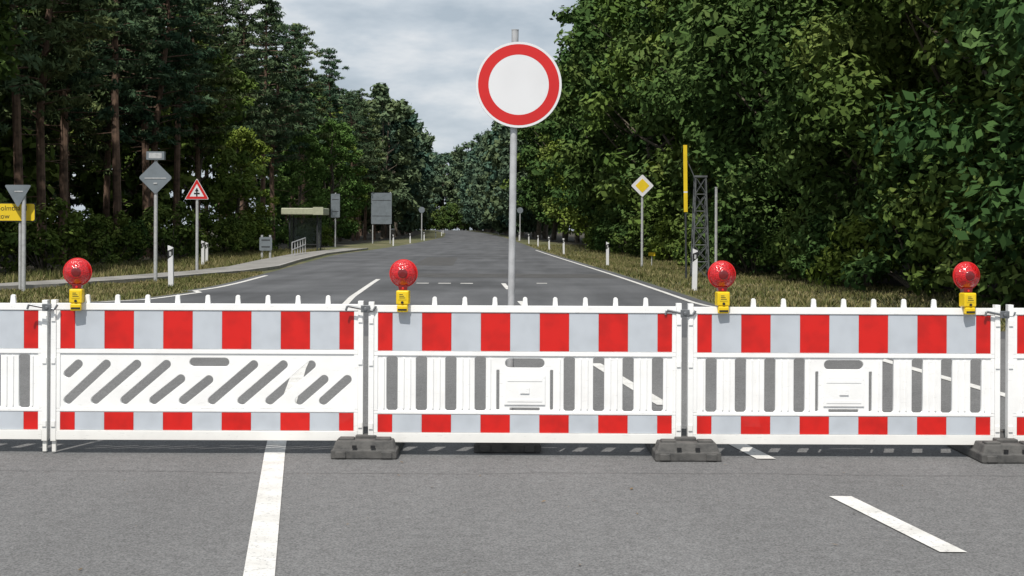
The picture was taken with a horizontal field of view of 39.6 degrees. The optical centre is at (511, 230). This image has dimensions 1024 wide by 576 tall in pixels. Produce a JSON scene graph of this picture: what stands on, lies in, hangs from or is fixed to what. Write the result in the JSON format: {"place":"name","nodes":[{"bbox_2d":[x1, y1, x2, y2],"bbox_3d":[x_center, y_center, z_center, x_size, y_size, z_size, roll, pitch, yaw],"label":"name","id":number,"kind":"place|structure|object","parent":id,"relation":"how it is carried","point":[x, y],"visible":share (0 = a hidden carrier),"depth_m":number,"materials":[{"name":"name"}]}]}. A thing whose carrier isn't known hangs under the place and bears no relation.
{"place":"outdoors","nodes":[
{"label":"outdoors","id":0,"kind":"place"},
{"bbox_2d":[0,248,361,285],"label":"pavement","id":1,"kind":"structure","parent":0,"point":[272,261],"depth_m":51.05,"materials":[{"name":"concrete"}]},
{"bbox_2d":[0,230,420,274],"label":"forest floor","id":2,"kind":"structure","parent":0,"point":[344,241],"depth_m":144.75,"materials":[{"name":"green plant"}]},
{"bbox_2d":[0,0,28,80],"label":"oak tree","id":3,"kind":"object","parent":2,"relation":"on","point":[5,36],"visible":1,"depth_m":43.56,"materials":[{"name":"green plant"}]},
{"bbox_2d":[0,0,49,136],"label":"pine tree","id":4,"kind":"object","parent":2,"relation":"on","point":[14,85],"visible":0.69,"depth_m":46.96,"materials":[{"name":"green plant"}]},
{"bbox_2d":[0,0,75,269],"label":"pine tree","id":5,"kind":"object","parent":2,"relation":"on","point":[42,27],"visible":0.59,"depth_m":51.21,"materials":[{"name":"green plant"}]},
{"bbox_2d":[0,5,80,243],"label":"oak tree","id":6,"kind":"object","parent":2,"relation":"on","point":[7,165],"visible":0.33,"depth_m":60.39,"materials":[{"name":"green plant"}]},
{"bbox_2d":[0,197,91,272],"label":"bush","id":7,"kind":"object","parent":2,"relation":"on","point":[37,248],"visible":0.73,"depth_m":48.42,"materials":[{"name":"green plant"}]},
{"bbox_2d":[0,0,119,254],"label":"pine tree","id":8,"kind":"object","parent":2,"relation":"on","point":[64,47],"visible":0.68,"depth_m":55.16,"materials":[{"name":"green plant"}]},
{"bbox_2d":[21,2,128,253],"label":"pine tree","id":9,"kind":"object","parent":2,"relation":"on","point":[88,131],"visible":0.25,"depth_m":71.86,"materials":[{"name":"green plant"}]},
{"bbox_2d":[5,0,148,261],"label":"pine tree","id":10,"kind":"object","parent":2,"relation":"on","point":[72,115],"visible":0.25,"depth_m":59.22,"materials":[{"name":"green plant"}]},
{"bbox_2d":[60,207,121,265],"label":"bush","id":11,"kind":"object","parent":2,"relation":"on","point":[96,245],"visible":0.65,"depth_m":55.70,"materials":[{"name":"green plant"}]},
{"bbox_2d":[81,210,148,262],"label":"bush","id":12,"kind":"object","parent":2,"relation":"on","point":[123,241],"visible":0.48,"depth_m":61.53,"materials":[{"name":"green plant"}]},
{"bbox_2d":[67,0,170,234],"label":"pine tree","id":13,"kind":"object","parent":2,"relation":"on","point":[105,49],"visible":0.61,"depth_m":66.09,"materials":[{"name":"green plant"}]},
{"bbox_2d":[73,2,164,254],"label":"pine tree","id":14,"kind":"object","parent":2,"relation":"on","point":[105,129],"visible":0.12,"depth_m":80.39,"materials":[{"name":"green plant"}]},
{"bbox_2d":[110,218,149,261],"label":"bush","id":15,"kind":"object","parent":2,"relation":"on","point":[144,232],"visible":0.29,"depth_m":64.27,"materials":[{"name":"green plant"}]},
{"bbox_2d":[45,7,219,233],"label":"oak tree","id":16,"kind":"object","parent":2,"relation":"on","point":[91,179],"visible":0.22,"depth_m":84.04,"materials":[{"name":"green plant"}]},
{"bbox_2d":[76,0,196,256],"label":"pine tree","id":17,"kind":"object","parent":2,"relation":"on","point":[157,11],"visible":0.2,"depth_m":74.55,"materials":[{"name":"green plant"}]},
{"bbox_2d":[69,25,214,227],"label":"oak tree","id":18,"kind":"object","parent":2,"relation":"on","point":[86,198],"visible":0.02,"depth_m":93.08,"materials":[{"name":"green plant"}]},
{"bbox_2d":[97,0,218,257],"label":"pine tree","id":19,"kind":"object","parent":2,"relation":"on","point":[153,136],"visible":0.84,"depth_m":71.63,"materials":[{"name":"green plant"}]},
{"bbox_2d":[135,201,206,259],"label":"bush","id":20,"kind":"object","parent":2,"relation":"on","point":[188,235],"visible":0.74,"depth_m":67.97,"materials":[{"name":"green plant"}]},
{"bbox_2d":[129,0,229,225],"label":"pine tree","id":21,"kind":"object","parent":2,"relation":"on","point":[215,29],"visible":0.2,"depth_m":80.30,"materials":[{"name":"green plant"}]},
{"bbox_2d":[148,1,243,253],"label":"pine tree","id":22,"kind":"object","parent":2,"relation":"on","point":[208,131],"visible":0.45,"depth_m":85.61,"materials":[{"name":"green plant"}]},
{"bbox_2d":[139,44,267,237],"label":"oak tree","id":23,"kind":"object","parent":2,"relation":"on","point":[214,192],"visible":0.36,"depth_m":89.47,"materials":[{"name":"green plant"}]},
{"bbox_2d":[205,221,245,253],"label":"bush","id":24,"kind":"object","parent":2,"relation":"on","point":[229,230],"visible":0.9,"depth_m":81.72,"materials":[{"name":"green plant"}]},
{"bbox_2d":[185,0,275,215],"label":"pine tree","id":25,"kind":"object","parent":2,"relation":"on","point":[259,126],"visible":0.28,"depth_m":100.93,"materials":[{"name":"green plant"}]},
{"bbox_2d":[202,126,279,236],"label":"oak tree","id":26,"kind":"object","parent":2,"relation":"on","point":[242,137],"visible":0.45,"depth_m":94.83,"materials":[{"name":"green plant"}]},
{"bbox_2d":[215,0,275,248],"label":"pine tree","id":27,"kind":"object","parent":2,"relation":"on","point":[244,40],"visible":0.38,"depth_m":105.73,"materials":[{"name":"green plant"}]},
{"bbox_2d":[212,70,309,243],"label":"oak tree","id":28,"kind":"object","parent":2,"relation":"on","point":[278,207],"visible":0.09,"depth_m":137.43,"materials":[{"name":"green plant"}]},
{"bbox_2d":[234,0,310,222],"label":"pine tree","id":29,"kind":"object","parent":2,"relation":"on","point":[275,102],"visible":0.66,"depth_m":111.19,"materials":[{"name":"green plant"}]},
{"bbox_2d":[252,5,312,241],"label":"pine tree","id":30,"kind":"object","parent":2,"relation":"on","point":[275,160],"visible":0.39,"depth_m":117.78,"materials":[{"name":"green plant"}]},
{"bbox_2d":[265,129,330,238],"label":"oak tree","id":31,"kind":"object","parent":2,"relation":"on","point":[313,149],"visible":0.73,"depth_m":123.27,"materials":[{"name":"green plant"}]},
{"bbox_2d":[267,23,332,217],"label":"pine tree","id":32,"kind":"object","parent":2,"relation":"on","point":[324,135],"visible":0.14,"depth_m":136.34,"materials":[{"name":"green plant"}]},
{"bbox_2d":[278,23,336,202],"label":"pine tree","id":33,"kind":"object","parent":2,"relation":"on","point":[300,88],"visible":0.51,"depth_m":130.41,"materials":[{"name":"green plant"}]},
{"bbox_2d":[294,130,362,236],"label":"oak tree","id":34,"kind":"object","parent":2,"relation":"on","point":[338,175],"visible":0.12,"depth_m":149.97,"materials":[{"name":"green plant"}]},
{"bbox_2d":[293,117,374,239],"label":"oak tree","id":35,"kind":"object","parent":2,"relation":"on","point":[342,136],"visible":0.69,"depth_m":143.60,"materials":[{"name":"green plant"}]},
{"bbox_2d":[305,48,364,241],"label":"pine tree","id":36,"kind":"object","parent":2,"relation":"on","point":[330,80],"visible":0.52,"depth_m":154.18,"materials":[{"name":"green plant"}]},
{"bbox_2d":[322,144,369,240],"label":"oak tree","id":37,"kind":"object","parent":2,"relation":"on","point":[357,213],"visible":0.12,"depth_m":160.75,"materials":[{"name":"green plant"}]},
{"bbox_2d":[339,90,376,240],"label":"pine tree","id":38,"kind":"object","parent":2,"relation":"on","point":[349,109],"visible":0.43,"depth_m":167.06,"materials":[{"name":"green plant"}]},
{"bbox_2d":[343,88,381,239],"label":"pine tree","id":39,"kind":"object","parent":2,"relation":"on","point":[361,103],"visible":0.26,"depth_m":173.86,"materials":[{"name":"green plant"}]},
{"bbox_2d":[357,108,392,239],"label":"pine tree","id":40,"kind":"object","parent":2,"relation":"on","point":[372,138],"visible":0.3,"depth_m":177.94,"materials":[{"name":"green plant"}]},
{"bbox_2d":[47,0,579,230],"label":"sky","id":41,"kind":"structure","parent":0,"point":[429,54],"materials":[{"name":"grey"}]},
{"bbox_2d":[0,230,1020,331],"bbox_3d":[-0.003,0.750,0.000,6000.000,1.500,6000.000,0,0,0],"label":"ground","id":42,"kind":"structure","parent":0,"point":[429,234],"depth_m":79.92,"materials":[{"name":"green plant"}]},
{"bbox_2d":[0,203,35,288],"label":"direction sign","id":43,"kind":"object","parent":42,"relation":"on","point":[10,211],"visible":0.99,"depth_m":33.69,"materials":[{"name":"metal"}]},
{"bbox_2d":[5,185,30,291],"bbox_3d":[-11.621,0.189,33.488,0.599,2.520,0.121,0,0,0],"label":"give way sign","id":44,"kind":"object","parent":42,"relation":"on","point":[17,193],"visible":0.92,"depth_m":33.45,"materials":[{"name":"metal"}]},
{"bbox_2d":[139,151,171,279],"bbox_3d":[-9.968,-0.373,39.798,0.888,3.660,0.204,0,0,-2],"label":"priority sign","id":45,"kind":"object","parent":42,"relation":"on","point":[155,177],"visible":0.95,"depth_m":39.73,"materials":[{"name":"metal"}]},
{"bbox_2d":[0,248,367,289],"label":"kerb","id":46,"kind":"structure","parent":42,"relation":"on","point":[279,266],"depth_m":42.91,"materials":[{"name":"concrete"}]},
{"bbox_2d":[185,179,207,269],"bbox_3d":[-10.849,-0.159,48.988,0.799,3.223,0.120,0,0,0],"label":"warning sign","id":47,"kind":"object","parent":42,"relation":"on","point":[197,192],"visible":0.93,"depth_m":48.94,"materials":[{"name":"metal"}]},
{"bbox_2d":[281,207,328,250],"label":"bus shelter","id":48,"kind":"object","parent":42,"relation":"on","point":[310,229],"visible":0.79,"depth_m":97.52,"materials":[{"name":"metal"}]},
{"bbox_2d":[371,192,391,243],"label":"direction board","id":49,"kind":"object","parent":42,"relation":"on","point":[381,208],"visible":1,"depth_m":145.89,"materials":[{"name":"metal"}]},
{"bbox_2d":[310,75,560,239],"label":"distant trees","id":50,"kind":"object","parent":42,"relation":"on","point":[417,172],"visible":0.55,"depth_m":221.08,"materials":[{"name":"green plant"}]},
{"bbox_2d":[631,175,652,265],"bbox_3d":[5.352,-0.381,58.486,0.896,3.808,0.124,0,0,0],"label":"priority sign","id":51,"kind":"object","parent":42,"relation":"on","point":[642,185],"visible":0.95,"depth_m":58.43,"materials":[{"name":"metal"}]},
{"bbox_2d":[683,145,687,278],"bbox_3d":[5.443,-0.576,44.592,0.120,4.200,0.086,-1,0,0],"label":"marker post","id":52,"kind":"object","parent":42,"relation":"on","point":[685,178],"visible":0.89,"depth_m":44.55,"materials":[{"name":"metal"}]},
{"bbox_2d":[687,160,709,277],"bbox_3d":[5.814,-0.473,45.000,0.850,4.016,0.574,0,0,0],"label":"lattice mast","id":53,"kind":"object","parent":42,"relation":"on","point":[706,229],"visible":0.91,"depth_m":44.83,"materials":[{"name":"metal"}]},
{"bbox_2d":[0,335,1023,575],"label":"road","id":54,"kind":"structure","parent":0,"point":[64,511],"depth_m":7.82,"materials":[{"name":"grey asphalt"}]},
{"bbox_2d":[0,294,49,450],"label":"road barrier","id":55,"kind":"object","parent":54,"relation":"on","point":[23,330],"visible":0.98,"depth_m":9.49,"materials":[{"name":"white plastic"}]},
{"bbox_2d":[331,426,404,458],"bbox_3d":[-0.966,1.422,9.629,0.430,0.135,0.762,0,0,0],"label":"barrier foot","id":56,"kind":"object","parent":54,"relation":"on","point":[364,445],"visible":0.72,"depth_m":9.28},
{"bbox_2d":[50,294,363,451],"bbox_3d":[-2.026,0.952,9.466,2.072,1.046,0.061,0,0,0],"label":"road barrier","id":57,"kind":"object","parent":56,"relation":"on","point":[327,338],"visible":0.98,"depth_m":9.45,"materials":[{"name":"white plastic"}]},
{"bbox_2d":[63,258,91,310],"bbox_3d":[-2.886,0.369,9.444,0.188,0.376,0.129,0,0,-6],"label":"warning lamp","id":58,"kind":"object","parent":57,"relation":"attached to","point":[77,273],"visible":1,"depth_m":9.40,"materials":[{"name":"red plastic"}]},
{"bbox_2d":[474,443,540,452],"bbox_3d":[-0.031,1.426,9.944,0.450,0.135,0.812,0,0,0],"label":"sign foot","id":59,"kind":"object","parent":54,"relation":"on","point":[507,447],"visible":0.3,"depth_m":9.55},
{"bbox_2d":[476,29,561,409],"bbox_3d":[0.032,0.038,9.941,0.600,2.885,0.078,1,0,0],"label":"traffic sign","id":60,"kind":"object","parent":59,"relation":"on","point":[518,84],"visible":0.99,"depth_m":9.90,"materials":[{"name":"metal"}]},
{"bbox_2d":[645,428,720,461],"bbox_3d":[1.144,1.431,9.589,0.430,0.135,0.762,0,0,0],"label":"barrier foot","id":61,"kind":"object","parent":54,"relation":"on","point":[684,447],"visible":0.66,"depth_m":9.24},
{"bbox_2d":[368,297,681,443],"bbox_3d":[0.085,0.965,9.437,2.072,1.046,0.062,0,0,0],"label":"road barrier","id":62,"kind":"object","parent":61,"relation":"on","point":[495,335],"visible":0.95,"depth_m":9.42,"materials":[{"name":"white plastic"}]},
{"bbox_2d":[389,259,417,311],"bbox_3d":[-0.720,0.379,9.434,0.188,0.376,0.129,0,0,3],"label":"warning lamp","id":63,"kind":"object","parent":62,"relation":"attached to","point":[403,273],"visible":1,"depth_m":9.39,"materials":[{"name":"red plastic"}]},
{"bbox_2d":[947,429,1023,462],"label":"barrier foot","id":64,"kind":"object","parent":54,"relation":"on","point":[1002,449],"visible":0.66,"depth_m":9.23},
{"bbox_2d":[687,298,999,444],"bbox_3d":[2.201,0.978,9.447,2.072,1.046,0.062,0,0,0],"label":"road barrier","id":65,"kind":"object","parent":64,"relation":"on","point":[815,338],"visible":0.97,"depth_m":9.43,"materials":[{"name":"white plastic"}]},
{"bbox_2d":[708,261,735,313],"bbox_3d":[1.394,0.388,9.444,0.188,0.376,0.129,0,0,-4],"label":"warning lamp","id":66,"kind":"object","parent":65,"relation":"attached to","point":[721,276],"visible":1,"depth_m":9.40,"materials":[{"name":"red plastic"}]},
{"bbox_2d":[953,262,979,314],"bbox_3d":[3.019,0.395,9.444,0.188,0.376,0.129,0,0,-8],"label":"warning lamp","id":67,"kind":"object","parent":65,"relation":"attached to","point":[966,277],"visible":1,"depth_m":9.40,"materials":[{"name":"red plastic"}]},
{"bbox_2d":[1005,304,1023,440],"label":"road barrier","id":68,"kind":"object","parent":64,"relation":"on","point":[1014,378],"visible":0.89,"depth_m":9.41,"materials":[{"name":"white plastic"}]},
{"bbox_2d":[50,230,1004,338],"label":"road","id":69,"kind":"structure","parent":0,"point":[340,278],"depth_m":39.97,"materials":[{"name":"grey asphalt"}]},
{"bbox_2d":[417,273,615,277],"bbox_3d":[-0.322,1.492,47.000,7.298,0.001,4.000,0,0,0],"label":"road patch","id":70,"kind":"object","parent":69,"relation":"on","point":[517,275],"visible":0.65,"depth_m":46.88,"materials":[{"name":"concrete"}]},
{"bbox_2d":[101,250,1004,575],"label":"road markings","id":71,"kind":"object","parent":69,"relation":"on","point":[261,552],"visible":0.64,"depth_m":7.70,"materials":[{"name":"paint"}]},
{"bbox_2d":[475,230,1018,307],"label":"forest floor","id":72,"kind":"structure","parent":0,"point":[893,281],"depth_m":51.45,"materials":[{"name":"green plant"}]},
{"bbox_2d":[499,127,559,239],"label":"oak tree","id":73,"kind":"object","parent":72,"relation":"on","point":[554,227],"visible":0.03,"depth_m":183.18,"materials":[{"name":"green plant"}]},
{"bbox_2d":[506,64,573,241],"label":"oak tree","id":74,"kind":"object","parent":72,"relation":"on","point":[528,187],"visible":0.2,"depth_m":166.96,"materials":[{"name":"green plant"}]},
{"bbox_2d":[534,116,579,242],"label":"oak tree","id":75,"kind":"object","parent":72,"relation":"on","point":[546,204],"visible":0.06,"depth_m":159.68,"materials":[{"name":"green plant"}]},
{"bbox_2d":[543,138,590,239],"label":"oak tree","id":76,"kind":"object","parent":72,"relation":"on","point":[552,211],"visible":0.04,"depth_m":151.36,"materials":[{"name":"green plant"}]},
{"bbox_2d":[545,119,608,235],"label":"oak tree","id":77,"kind":"object","parent":72,"relation":"on","point":[574,219],"visible":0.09,"depth_m":129.44,"materials":[{"name":"green plant"}]},
{"bbox_2d":[531,5,664,221],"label":"oak tree","id":78,"kind":"object","parent":72,"relation":"on","point":[547,126],"visible":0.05,"depth_m":114.91,"materials":[{"name":"green plant"}]},
{"bbox_2d":[549,4,665,205],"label":"oak tree","id":79,"kind":"object","parent":72,"relation":"on","point":[576,130],"visible":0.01,"depth_m":105.75,"materials":[{"name":"green plant"}]},
{"bbox_2d":[548,0,674,212],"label":"oak tree","id":80,"kind":"object","parent":72,"relation":"on","point":[580,157],"visible":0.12,"depth_m":97.58,"materials":[{"name":"green plant"}]},
{"bbox_2d":[597,198,638,252],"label":"bush","id":81,"kind":"object","parent":72,"relation":"on","point":[613,215],"visible":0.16,"depth_m":92.02,"materials":[{"name":"green plant"}]},
{"bbox_2d":[549,0,703,200],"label":"oak tree","id":82,"kind":"object","parent":72,"relation":"on","point":[562,16],"visible":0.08,"depth_m":90.49,"materials":[{"name":"green plant"}]},
{"bbox_2d":[608,191,650,254],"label":"bush","id":83,"kind":"object","parent":72,"relation":"on","point":[623,228],"visible":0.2,"depth_m":84.62,"materials":[{"name":"green plant"}]},
{"bbox_2d":[569,0,721,217],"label":"oak tree","id":84,"kind":"object","parent":72,"relation":"on","point":[586,16],"visible":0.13,"depth_m":83.41,"materials":[{"name":"green plant"}]},
{"bbox_2d":[579,0,723,238],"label":"oak tree","id":85,"kind":"object","parent":72,"relation":"on","point":[667,199],"visible":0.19,"depth_m":75.59,"materials":[{"name":"green plant"}]},
{"bbox_2d":[628,195,680,255],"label":"bush","id":86,"kind":"object","parent":72,"relation":"on","point":[634,233],"visible":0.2,"depth_m":76.84,"materials":[{"name":"green plant"}]},
{"bbox_2d":[644,215,690,260],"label":"bush","id":87,"kind":"object","parent":72,"relation":"on","point":[664,226],"visible":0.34,"depth_m":71.15,"materials":[{"name":"green plant"}]},
{"bbox_2d":[662,199,725,264],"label":"bush","id":88,"kind":"object","parent":72,"relation":"on","point":[680,249],"visible":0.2,"depth_m":61.94,"materials":[{"name":"green plant"}]},
{"bbox_2d":[631,0,778,223],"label":"oak tree","id":89,"kind":"object","parent":72,"relation":"on","point":[657,171],"visible":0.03,"depth_m":70.90,"materials":[{"name":"green plant"}]},
{"bbox_2d":[607,2,812,221],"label":"oak tree","id":90,"kind":"object","parent":72,"relation":"on","point":[645,58],"visible":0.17,"depth_m":66.10,"materials":[{"name":"green plant"}]},
{"bbox_2d":[687,206,768,269],"bbox_3d":[8.882,0.178,56.388,3.866,2.946,3.758,1,2,41],"label":"bush","id":91,"kind":"object","parent":72,"relation":"on","point":[700,228],"visible":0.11,"depth_m":56.09,"materials":[{"name":"green plant"}]},
{"bbox_2d":[646,0,816,254],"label":"oak tree","id":92,"kind":"object","parent":72,"relation":"on","point":[691,132],"visible":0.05,"depth_m":59.48,"materials":[{"name":"green plant"}]},
{"bbox_2d":[698,189,777,270],"bbox_3d":[8.723,-0.117,53.373,3.389,3.678,3.045,0,0,16],"label":"bush","id":93,"kind":"object","parent":72,"relation":"on","point":[739,208],"visible":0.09,"depth_m":53.13,"materials":[{"name":"green plant"}]},
{"bbox_2d":[701,186,810,274],"bbox_3d":[8.745,-0.014,49.963,4.266,3.343,4.388,2,1,4],"label":"bush","id":94,"kind":"object","parent":72,"relation":"on","point":[726,235],"visible":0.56,"depth_m":48.97,"materials":[{"name":"green plant"}]},
{"bbox_2d":[751,229,810,275],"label":"bush","id":95,"kind":"object","parent":72,"relation":"on","point":[769,256],"visible":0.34,"depth_m":46.97,"materials":[{"name":"green plant"}]},
{"bbox_2d":[660,0,912,213],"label":"oak tree","id":96,"kind":"object","parent":72,"relation":"on","point":[685,37],"visible":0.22,"depth_m":49.32,"materials":[{"name":"green plant"}]},
{"bbox_2d":[623,0,995,276],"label":"oak tree","id":97,"kind":"object","parent":72,"relation":"on","point":[748,180],"visible":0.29,"depth_m":48.30,"materials":[{"name":"green plant"}]},
{"bbox_2d":[773,195,854,279],"bbox_3d":[9.786,0.249,44.120,3.556,2.787,3.657,1,0,2],"label":"bush","id":98,"kind":"object","parent":72,"relation":"on","point":[786,252],"visible":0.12,"depth_m":43.71,"materials":[{"name":"green plant"}]},
{"bbox_2d":[786,212,877,284],"bbox_3d":[9.320,0.491,40.453,2.880,2.258,2.963,1,0,-22],"label":"bush","id":99,"kind":"object","parent":72,"relation":"on","point":[818,225],"visible":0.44,"depth_m":40.29,"materials":[{"name":"green plant"}]},
{"bbox_2d":[805,213,904,286],"bbox_3d":[9.518,0.592,38.092,2.998,2.151,3.010,0,0,-20],"label":"bush","id":100,"kind":"object","parent":72,"relation":"on","point":[856,227],"visible":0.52,"depth_m":38.05,"materials":[{"name":"green plant"}]},
{"bbox_2d":[717,0,997,261],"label":"oak tree","id":101,"kind":"object","parent":72,"relation":"on","point":[799,152],"visible":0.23,"depth_m":39.48,"materials":[{"name":"green plant"}]},
{"bbox_2d":[777,0,1023,285],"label":"oak tree","id":102,"kind":"object","parent":72,"relation":"on","point":[827,50],"visible":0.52,"depth_m":34.24,"materials":[{"name":"green plant"}]},
{"bbox_2d":[789,0,1023,265],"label":"oak tree","id":103,"kind":"object","parent":72,"relation":"on","point":[953,69],"visible":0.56,"depth_m":31.61,"materials":[{"name":"green plant"}]},
{"bbox_2d":[837,138,976,292],"bbox_3d":[10.204,-0.345,35.340,3.861,4.045,3.408,0,0,-28],"label":"bush","id":104,"kind":"object","parent":72,"relation":"on","point":[878,266],"visible":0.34,"depth_m":35.02,"materials":[{"name":"green plant"}]},
{"bbox_2d":[856,0,1023,268],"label":"oak tree","id":105,"kind":"object","parent":72,"relation":"on","point":[1006,36],"visible":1,"depth_m":25.31,"materials":[{"name":"green plant"}]},
{"bbox_2d":[893,154,1016,300],"bbox_3d":[10.574,-0.017,31.294,4.382,3.339,4.260,2,2,-2],"label":"bush","id":106,"kind":"object","parent":72,"relation":"on","point":[931,239],"visible":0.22,"depth_m":31.31,"materials":[{"name":"green plant"}]},
{"bbox_2d":[934,147,1023,310],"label":"bush","id":107,"kind":"object","parent":72,"relation":"on","point":[1007,275],"visible":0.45,"depth_m":26.84,"materials":[{"name":"green plant"}]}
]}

